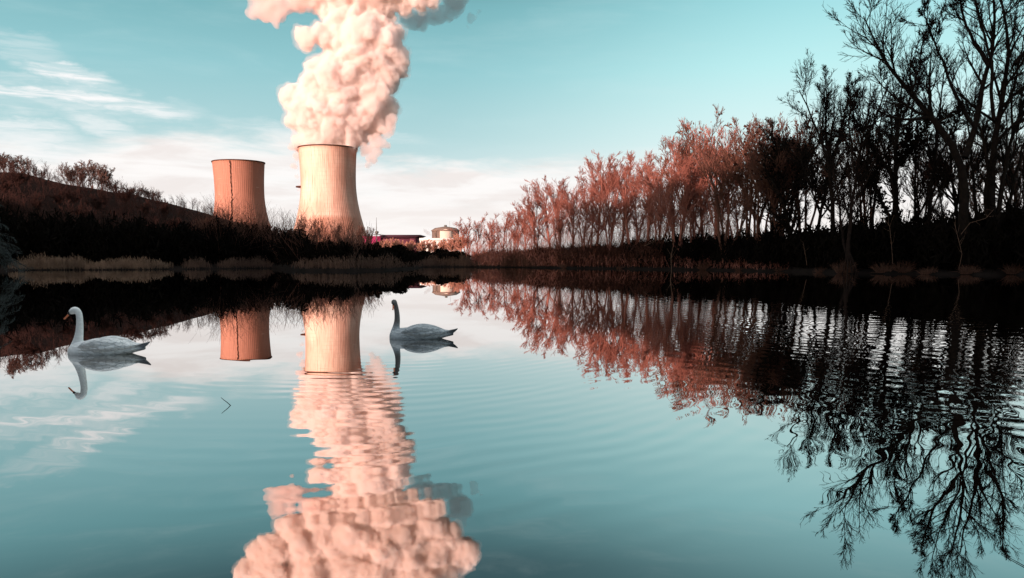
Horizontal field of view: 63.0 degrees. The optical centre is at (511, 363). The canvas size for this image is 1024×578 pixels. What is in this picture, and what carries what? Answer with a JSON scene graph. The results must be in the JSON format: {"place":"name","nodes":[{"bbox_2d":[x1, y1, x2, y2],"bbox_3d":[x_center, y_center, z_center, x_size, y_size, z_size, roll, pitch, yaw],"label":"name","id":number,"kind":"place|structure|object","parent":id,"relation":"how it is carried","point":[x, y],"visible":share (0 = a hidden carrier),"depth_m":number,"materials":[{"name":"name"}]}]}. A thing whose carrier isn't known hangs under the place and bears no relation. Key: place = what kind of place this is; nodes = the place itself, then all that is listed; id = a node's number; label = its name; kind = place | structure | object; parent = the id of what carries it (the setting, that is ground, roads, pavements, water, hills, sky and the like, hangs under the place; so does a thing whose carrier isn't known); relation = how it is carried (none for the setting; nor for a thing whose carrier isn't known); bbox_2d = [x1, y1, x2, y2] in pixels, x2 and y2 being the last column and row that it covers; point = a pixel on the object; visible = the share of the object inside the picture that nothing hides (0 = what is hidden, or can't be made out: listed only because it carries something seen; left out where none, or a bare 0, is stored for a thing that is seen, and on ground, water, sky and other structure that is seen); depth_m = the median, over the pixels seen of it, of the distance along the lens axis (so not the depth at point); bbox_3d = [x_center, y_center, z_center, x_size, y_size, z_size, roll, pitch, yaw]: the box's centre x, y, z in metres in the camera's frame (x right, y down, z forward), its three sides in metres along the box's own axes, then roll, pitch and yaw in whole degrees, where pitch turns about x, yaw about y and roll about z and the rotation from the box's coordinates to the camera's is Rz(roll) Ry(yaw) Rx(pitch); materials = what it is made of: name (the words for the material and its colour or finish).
{"place":"outdoors","nodes":[
{"label":"outdoors","id":0,"kind":"place"},
{"bbox_2d":[0,172,248,231],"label":"hill","id":1,"kind":"structure","parent":0,"point":[34,185],"depth_m":270.38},
{"bbox_2d":[0,174,14,197],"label":"bare tree","id":2,"kind":"object","parent":1,"relation":"on","point":[7,185],"visible":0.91,"depth_m":239.44,"materials":[{"name":"brown plant"}]},
{"bbox_2d":[0,197,23,213],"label":"bare tree","id":3,"kind":"object","parent":1,"relation":"on","point":[9,204],"visible":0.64,"depth_m":227.72,"materials":[{"name":"brown plant"}]},
{"bbox_2d":[4,169,30,192],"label":"bare tree","id":4,"kind":"object","parent":1,"relation":"on","point":[19,178],"visible":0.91,"depth_m":248.66,"materials":[{"name":"brown plant"}]},
{"bbox_2d":[10,155,27,172],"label":"bare tree","id":5,"kind":"object","parent":1,"relation":"on","point":[21,161],"visible":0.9,"depth_m":273.86,"materials":[{"name":"brown plant"}]},
{"bbox_2d":[18,157,33,173],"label":"bare tree","id":6,"kind":"object","parent":1,"relation":"on","point":[27,163],"visible":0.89,"depth_m":273.70,"materials":[{"name":"brown plant"}]},
{"bbox_2d":[31,191,45,212],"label":"bare tree","id":7,"kind":"object","parent":1,"relation":"on","point":[35,200],"visible":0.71,"depth_m":238.59,"materials":[{"name":"brown plant"}]},
{"bbox_2d":[48,189,65,208],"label":"bare tree","id":8,"kind":"object","parent":1,"relation":"on","point":[58,199],"visible":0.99,"depth_m":250.02,"materials":[{"name":"brown plant"}]},
{"bbox_2d":[57,163,74,183],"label":"bare tree","id":9,"kind":"object","parent":1,"relation":"on","point":[62,170],"visible":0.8,"depth_m":298.31,"materials":[{"name":"brown plant"}]},
{"bbox_2d":[63,188,84,207],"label":"bare tree","id":10,"kind":"object","parent":1,"relation":"on","point":[69,195],"visible":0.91,"depth_m":256.44,"materials":[{"name":"brown plant"}]},
{"bbox_2d":[70,201,86,216],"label":"bare tree","id":11,"kind":"object","parent":1,"relation":"on","point":[82,211],"visible":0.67,"depth_m":247.20,"materials":[{"name":"brown plant"}]},
{"bbox_2d":[78,159,115,188],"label":"bare tree","id":12,"kind":"object","parent":1,"relation":"on","point":[88,170],"visible":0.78,"depth_m":302.62,"materials":[{"name":"brown plant"}]},
{"bbox_2d":[89,193,105,212],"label":"bare tree","id":13,"kind":"object","parent":1,"relation":"on","point":[94,202],"visible":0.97,"depth_m":261.86,"materials":[{"name":"brown plant"}]},
{"bbox_2d":[91,162,113,189],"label":"bare tree","id":14,"kind":"object","parent":1,"relation":"on","point":[106,174],"visible":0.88,"depth_m":301.41,"materials":[{"name":"brown plant"}]},
{"bbox_2d":[0,154,240,228],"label":"woodland","id":15,"kind":"object","parent":1,"relation":"on","point":[102,185],"visible":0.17,"depth_m":273.14,"materials":[{"name":"brown plant"}]},
{"bbox_2d":[113,184,133,205],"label":"bare tree","id":16,"kind":"object","parent":1,"relation":"on","point":[127,194],"visible":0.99,"depth_m":281.57,"materials":[{"name":"brown plant"}]},
{"bbox_2d":[135,200,151,217],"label":"bare tree","id":17,"kind":"object","parent":1,"relation":"on","point":[147,209],"visible":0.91,"depth_m":280.36,"materials":[{"name":"brown plant"}]},
{"bbox_2d":[157,199,169,218],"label":"bare tree","id":18,"kind":"object","parent":1,"relation":"on","point":[164,208],"visible":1,"depth_m":289.19,"materials":[{"name":"brown plant"}]},
{"bbox_2d":[0,267,1023,577],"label":"lake water","id":19,"kind":"structure","parent":0,"point":[582,423],"depth_m":7.39,"materials":[{"name":"teal liquid"}]},
{"bbox_2d":[64,307,149,354],"bbox_3d":[-6.343,-0.456,13.076,1.326,0.870,0.578,0,7,0],"label":"swan","id":20,"kind":"object","parent":19,"relation":"on","point":[110,345],"visible":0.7,"depth_m":12.93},
{"bbox_2d":[389,299,457,338],"bbox_3d":[-1.655,-0.770,15.618,1.278,0.868,0.581,0,7,0],"label":"swan","id":21,"kind":"object","parent":19,"relation":"on","point":[422,331],"visible":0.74,"depth_m":15.45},
{"bbox_2d":[0,262,1023,274],"bbox_3d":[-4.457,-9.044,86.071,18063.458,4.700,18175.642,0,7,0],"label":"ground","id":22,"kind":"structure","parent":0,"point":[987,271],"depth_m":121.55,"materials":[{"name":"soil"}]},
{"bbox_2d":[0,205,34,273],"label":"conifer","id":23,"kind":"object","parent":22,"relation":"on","point":[9,260],"visible":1,"depth_m":87.75,"materials":[{"name":"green plant"}]},
{"bbox_2d":[8,250,98,269],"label":"reeds","id":24,"kind":"object","parent":22,"relation":"on","point":[46,263],"visible":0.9,"depth_m":125.94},
{"bbox_2d":[86,256,173,269],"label":"reeds","id":25,"kind":"object","parent":22,"relation":"on","point":[134,263],"visible":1,"depth_m":130.11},
{"bbox_2d":[0,190,277,265],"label":"undergrowth","id":26,"kind":"object","parent":22,"relation":"on","point":[88,238],"visible":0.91,"depth_m":132.90,"materials":[{"name":"black plant"}]},
{"bbox_2d":[177,256,210,268],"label":"reeds","id":27,"kind":"object","parent":22,"relation":"on","point":[199,263],"visible":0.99,"depth_m":140.04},
{"bbox_2d":[211,159,270,227],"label":"cooling tower","id":28,"kind":"structure","parent":22,"relation":"on","point":[245,177],"depth_m":1245.55,"materials":[{"name":"orange concrete"}]},
{"bbox_2d":[214,255,273,267],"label":"reeds","id":29,"kind":"object","parent":22,"relation":"on","point":[241,263],"visible":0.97,"depth_m":150.66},
{"bbox_2d":[265,229,296,263],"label":"shrub","id":30,"kind":"object","parent":22,"relation":"on","point":[278,250],"visible":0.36,"depth_m":131.32,"materials":[{"name":"black plant"}]},
{"bbox_2d":[185,188,382,263],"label":"scrub","id":31,"kind":"object","parent":22,"relation":"on","point":[342,234],"visible":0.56,"depth_m":133.86,"materials":[{"name":"brown plant"}]},
{"bbox_2d":[294,144,365,242],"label":"cooling tower","id":32,"kind":"structure","parent":22,"relation":"on","point":[328,178],"depth_m":1096.08,"materials":[{"name":"concrete"}]},
{"bbox_2d":[287,248,414,268],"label":"reeds","id":33,"kind":"object","parent":22,"relation":"on","point":[378,261],"visible":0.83,"depth_m":115.49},
{"bbox_2d":[250,216,470,267],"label":"undergrowth","id":34,"kind":"object","parent":22,"relation":"on","point":[310,250],"visible":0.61,"depth_m":120.18,"materials":[{"name":"black plant"}]},
{"bbox_2d":[366,235,425,251],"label":"turbine hall","id":35,"kind":"structure","parent":22,"relation":"on","point":[408,238],"depth_m":961.56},
{"bbox_2d":[391,244,406,262],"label":"shrub","id":36,"kind":"object","parent":22,"relation":"on","point":[401,249],"visible":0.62,"depth_m":134.98,"materials":[{"name":"black plant"}]},
{"bbox_2d":[424,239,438,251],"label":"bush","id":37,"kind":"object","parent":22,"relation":"on","point":[433,247],"visible":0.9,"depth_m":470.25,"materials":[{"name":"brown plant"}]},
{"bbox_2d":[419,238,461,252],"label":"annex building","id":38,"kind":"structure","parent":22,"relation":"on","point":[438,240],"depth_m":939.58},
{"bbox_2d":[431,225,458,237],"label":"reactor building","id":39,"kind":"structure","parent":22,"relation":"on","point":[442,232],"depth_m":985.14,"materials":[{"name":"concrete"}]},
{"bbox_2d":[413,252,479,266],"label":"reeds","id":40,"kind":"object","parent":22,"relation":"on","point":[448,262],"visible":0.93,"depth_m":181.56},
{"bbox_2d":[439,251,462,259],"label":"shrub","id":41,"kind":"object","parent":22,"relation":"on","point":[451,253],"visible":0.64,"depth_m":185.28,"materials":[{"name":"black plant"}]},
{"bbox_2d":[447,233,467,251],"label":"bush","id":42,"kind":"object","parent":22,"relation":"on","point":[455,240],"visible":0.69,"depth_m":432.17,"materials":[{"name":"brown plant"}]},
{"bbox_2d":[449,216,474,256],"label":"russet tree","id":43,"kind":"object","parent":22,"relation":"on","point":[468,239],"visible":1,"depth_m":183.05,"materials":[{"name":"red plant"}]},
{"bbox_2d":[472,213,487,251],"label":"russet tree","id":44,"kind":"object","parent":22,"relation":"on","point":[477,226],"visible":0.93,"depth_m":188.33,"materials":[{"name":"brown plant"}]},
{"bbox_2d":[481,213,504,250],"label":"russet tree","id":45,"kind":"object","parent":22,"relation":"on","point":[492,235],"visible":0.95,"depth_m":179.32,"materials":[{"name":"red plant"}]},
{"bbox_2d":[491,210,516,251],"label":"russet tree","id":46,"kind":"object","parent":22,"relation":"on","point":[509,216],"visible":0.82,"depth_m":178.82,"materials":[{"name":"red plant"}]},
{"bbox_2d":[470,245,558,266],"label":"undergrowth","id":47,"kind":"object","parent":22,"relation":"on","point":[488,254],"visible":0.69,"depth_m":174.02,"materials":[{"name":"brown plant"}]},
{"bbox_2d":[498,250,535,266],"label":"reeds","id":48,"kind":"object","parent":22,"relation":"on","point":[508,262],"visible":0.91,"depth_m":172.13,"materials":[{"name":"brown plant"}]},
{"bbox_2d":[506,202,532,251],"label":"russet tree","id":49,"kind":"object","parent":22,"relation":"on","point":[513,234],"visible":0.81,"depth_m":175.95,"materials":[{"name":"red plant"}]},
{"bbox_2d":[510,200,532,248],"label":"russet tree","id":50,"kind":"object","parent":22,"relation":"on","point":[517,211],"visible":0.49,"depth_m":176.52,"materials":[{"name":"red plant"}]},
{"bbox_2d":[516,185,548,248],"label":"russet tree","id":51,"kind":"object","parent":22,"relation":"on","point":[529,207],"visible":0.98,"depth_m":168.08,"materials":[{"name":"red plant"}]},
{"bbox_2d":[524,179,567,246],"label":"russet tree","id":52,"kind":"object","parent":22,"relation":"on","point":[537,187],"visible":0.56,"depth_m":169.84,"materials":[{"name":"red plant"}]},
{"bbox_2d":[530,174,578,248],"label":"russet tree","id":53,"kind":"object","parent":22,"relation":"on","point":[557,221],"visible":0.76,"depth_m":161.00,"materials":[{"name":"red plant"}]},
{"bbox_2d":[552,166,588,244],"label":"russet tree","id":54,"kind":"object","parent":22,"relation":"on","point":[566,200],"visible":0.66,"depth_m":156.70,"materials":[{"name":"red plant"}]},
{"bbox_2d":[559,162,611,249],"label":"russet tree","id":55,"kind":"object","parent":22,"relation":"on","point":[587,203],"visible":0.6,"depth_m":153.52,"materials":[{"name":"red plant"}]},
{"bbox_2d":[526,232,666,267],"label":"undergrowth","id":56,"kind":"object","parent":22,"relation":"on","point":[614,252],"visible":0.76,"depth_m":149.42,"materials":[{"name":"brown plant"}]},
{"bbox_2d":[569,151,628,245],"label":"russet tree","id":57,"kind":"object","parent":22,"relation":"on","point":[592,200],"visible":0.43,"depth_m":152.30,"materials":[{"name":"red plant"}]},
{"bbox_2d":[465,185,744,257],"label":"woodland","id":58,"kind":"object","parent":22,"relation":"on","point":[644,230],"visible":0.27,"depth_m":158.62,"materials":[{"name":"red plant"}]},
{"bbox_2d":[575,150,637,251],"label":"russet tree","id":59,"kind":"object","parent":22,"relation":"on","point":[604,186],"visible":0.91,"depth_m":146.48,"materials":[{"name":"red plant"}]},
{"bbox_2d":[471,245,788,269],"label":"scrub","id":60,"kind":"object","parent":22,"relation":"on","point":[654,263],"visible":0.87,"depth_m":142.12,"materials":[{"name":"brown plant"}]},
{"bbox_2d":[598,154,664,244],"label":"russet tree","id":61,"kind":"object","parent":22,"relation":"on","point":[625,200],"visible":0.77,"depth_m":145.22,"materials":[{"name":"red plant"}]},
{"bbox_2d":[607,150,656,244],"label":"russet tree","id":62,"kind":"object","parent":22,"relation":"on","point":[629,228],"visible":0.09,"depth_m":150.95,"materials":[{"name":"red plant"}]},
{"bbox_2d":[626,153,671,242],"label":"russet tree","id":63,"kind":"object","parent":22,"relation":"on","point":[646,197],"visible":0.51,"depth_m":141.96,"materials":[{"name":"red plant"}]},
{"bbox_2d":[639,145,707,240],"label":"russet tree","id":64,"kind":"object","parent":22,"relation":"on","point":[651,216],"visible":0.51,"depth_m":136.73,"materials":[{"name":"red plant"}]},
{"bbox_2d":[640,135,707,258],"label":"russet tree","id":65,"kind":"object","parent":22,"relation":"on","point":[684,170],"visible":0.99,"depth_m":128.68,"materials":[{"name":"red plant"}]},
{"bbox_2d":[653,104,724,232],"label":"bare tree","id":66,"kind":"object","parent":22,"relation":"on","point":[684,143],"visible":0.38,"depth_m":132.43,"materials":[{"name":"brown plant"}]},
{"bbox_2d":[665,119,718,236],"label":"russet tree","id":67,"kind":"object","parent":22,"relation":"on","point":[702,229],"visible":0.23,"depth_m":133.49,"materials":[{"name":"brown plant"}]},
{"bbox_2d":[672,135,740,242],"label":"russet tree","id":68,"kind":"object","parent":22,"relation":"on","point":[699,185],"visible":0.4,"depth_m":131.55,"materials":[{"name":"red plant"}]},
{"bbox_2d":[687,123,745,238],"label":"russet tree","id":69,"kind":"object","parent":22,"relation":"on","point":[708,132],"visible":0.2,"depth_m":128.81,"materials":[{"name":"red plant"}]},
{"bbox_2d":[675,124,761,265],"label":"bare tree","id":70,"kind":"object","parent":22,"relation":"on","point":[721,194],"visible":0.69,"depth_m":119.72,"materials":[{"name":"brown plant"}]},
{"bbox_2d":[699,125,762,242],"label":"russet tree","id":71,"kind":"object","parent":22,"relation":"on","point":[735,211],"visible":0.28,"depth_m":124.92,"materials":[{"name":"red plant"}]},
{"bbox_2d":[711,113,790,259],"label":"bare tree","id":72,"kind":"object","parent":22,"relation":"on","point":[738,180],"visible":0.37,"depth_m":118.01,"materials":[{"name":"brown plant"}]},
{"bbox_2d":[730,128,814,234],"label":"bare tree","id":73,"kind":"object","parent":22,"relation":"on","point":[764,188],"visible":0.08,"depth_m":115.22,"materials":[{"name":"brown plant"}]},
{"bbox_2d":[724,117,821,242],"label":"bare tree","id":74,"kind":"object","parent":22,"relation":"on","point":[762,184],"visible":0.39,"depth_m":114.51,"materials":[{"name":"brown plant"}]},
{"bbox_2d":[753,135,805,230],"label":"bare tree","id":75,"kind":"object","parent":22,"relation":"on","point":[771,218],"visible":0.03,"depth_m":117.53,"materials":[{"name":"brown plant"}]},
{"bbox_2d":[753,117,817,260],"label":"bare tree","id":76,"kind":"object","parent":22,"relation":"on","point":[786,216],"visible":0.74,"depth_m":109.30,"materials":[{"name":"brown plant"}]},
{"bbox_2d":[744,108,835,239],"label":"bare tree","id":77,"kind":"object","parent":22,"relation":"on","point":[782,160],"visible":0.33,"depth_m":111.94,"materials":[{"name":"brown plant"}]},
{"bbox_2d":[768,115,846,231],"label":"bare tree","id":78,"kind":"object","parent":22,"relation":"on","point":[803,140],"visible":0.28,"depth_m":111.80,"materials":[{"name":"brown plant"}]},
{"bbox_2d":[784,128,853,229],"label":"bare tree","id":79,"kind":"object","parent":22,"relation":"on","point":[824,184],"visible":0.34,"depth_m":106.68,"materials":[{"name":"black plant"}]},
{"bbox_2d":[777,47,862,262],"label":"bare tree","id":80,"kind":"object","parent":22,"relation":"on","point":[826,102],"visible":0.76,"depth_m":98.81,"materials":[{"name":"black plant"}]},
{"bbox_2d":[618,189,1023,271],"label":"undergrowth","id":81,"kind":"object","parent":22,"relation":"on","point":[921,243],"visible":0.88,"depth_m":92.34,"materials":[{"name":"black plant"}]},
{"bbox_2d":[832,260,857,273],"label":"grass tuft","id":82,"kind":"object","parent":22,"relation":"on","point":[838,270],"visible":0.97,"depth_m":91.33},
{"bbox_2d":[816,149,879,229],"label":"bare tree","id":83,"kind":"object","parent":22,"relation":"on","point":[859,202],"visible":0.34,"depth_m":99.75,"materials":[{"name":"black plant"}]},
{"bbox_2d":[814,120,900,225],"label":"bare tree","id":84,"kind":"object","parent":22,"relation":"on","point":[842,181],"visible":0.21,"depth_m":100.11,"materials":[{"name":"brown plant"}]},
{"bbox_2d":[816,60,906,273],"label":"bare tree","id":85,"kind":"object","parent":22,"relation":"on","point":[853,173],"visible":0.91,"depth_m":90.68,"materials":[{"name":"black plant"}]},
{"bbox_2d":[868,261,896,272],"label":"grass tuft","id":86,"kind":"object","parent":22,"relation":"on","point":[879,270],"visible":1,"depth_m":90.12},
{"bbox_2d":[857,36,919,228],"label":"bare tree","id":87,"kind":"object","parent":22,"relation":"on","point":[888,144],"visible":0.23,"depth_m":98.25,"materials":[{"name":"black plant"}]},
{"bbox_2d":[839,51,955,263],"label":"bare tree","id":88,"kind":"object","parent":22,"relation":"on","point":[899,158],"visible":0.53,"depth_m":92.04,"materials":[{"name":"black plant"}]},
{"bbox_2d":[888,260,916,272],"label":"grass tuft","id":89,"kind":"object","parent":22,"relation":"on","point":[905,269],"visible":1,"depth_m":89.98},
{"bbox_2d":[893,131,949,223],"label":"bare tree","id":90,"kind":"object","parent":22,"relation":"on","point":[916,193],"visible":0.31,"depth_m":96.91,"materials":[{"name":"black plant"}]},
{"bbox_2d":[823,0,1023,269],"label":"bare tree","id":91,"kind":"object","parent":22,"relation":"on","point":[927,113],"visible":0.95,"depth_m":84.10,"materials":[{"name":"black plant"}]},
{"bbox_2d":[884,21,974,225],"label":"bare tree","id":92,"kind":"object","parent":22,"relation":"on","point":[937,135],"visible":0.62,"depth_m":91.44,"materials":[{"name":"black plant"}]},
{"bbox_2d":[898,123,966,220],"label":"bare tree","id":93,"kind":"object","parent":22,"relation":"on","point":[920,175],"visible":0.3,"depth_m":97.38,"materials":[{"name":"brown plant"}]},
{"bbox_2d":[907,139,969,224],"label":"bare tree","id":94,"kind":"object","parent":22,"relation":"on","point":[946,177],"visible":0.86,"depth_m":90.74,"materials":[{"name":"black plant"}]},
{"bbox_2d":[920,124,982,217],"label":"bare tree","id":95,"kind":"object","parent":22,"relation":"on","point":[953,193],"visible":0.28,"depth_m":95.17,"materials":[{"name":"black plant"}]},
{"bbox_2d":[914,34,1017,216],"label":"bare tree","id":96,"kind":"object","parent":22,"relation":"on","point":[974,155],"visible":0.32,"depth_m":90.45,"materials":[{"name":"black plant"}]},
{"bbox_2d":[953,265,983,273],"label":"grass tuft","id":97,"kind":"object","parent":22,"relation":"on","point":[967,271],"visible":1,"depth_m":84.80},
{"bbox_2d":[923,137,1020,217],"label":"bare tree","id":98,"kind":"object","parent":22,"relation":"on","point":[970,190],"visible":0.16,"depth_m":94.80,"materials":[{"name":"brown plant"}]},
{"bbox_2d":[942,0,1023,267],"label":"bare tree","id":99,"kind":"object","parent":22,"relation":"on","point":[987,192],"visible":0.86,"depth_m":85.67,"materials":[{"name":"black plant"}]},
{"bbox_2d":[960,0,1023,267],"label":"bare tree","id":100,"kind":"object","parent":22,"relation":"on","point":[1013,131],"visible":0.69,"depth_m":85.89,"materials":[{"name":"black plant"}]},
{"bbox_2d":[971,130,1023,205],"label":"bare tree","id":101,"kind":"object","parent":22,"relation":"on","point":[1019,143],"visible":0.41,"depth_m":92.24,"materials":[{"name":"black plant"}]},
{"bbox_2d":[973,77,1023,267],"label":"bare tree","id":102,"kind":"object","parent":22,"relation":"on","point":[1011,185],"visible":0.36,"depth_m":88.40,"materials":[{"name":"black plant"}]},
{"bbox_2d":[981,137,1023,207],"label":"bare tree","id":103,"kind":"object","parent":22,"relation":"on","point":[1015,187],"visible":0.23,"depth_m":93.70,"materials":[{"name":"brown plant"}]},
{"bbox_2d":[999,262,1022,273],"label":"grass tuft","id":104,"kind":"object","parent":22,"relation":"on","point":[1012,271],"visible":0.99,"depth_m":84.58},
{"bbox_2d":[0,0,1023,254],"label":"sky","id":105,"kind":"structure","parent":0,"point":[448,108],"materials":[{"name":"blue"}]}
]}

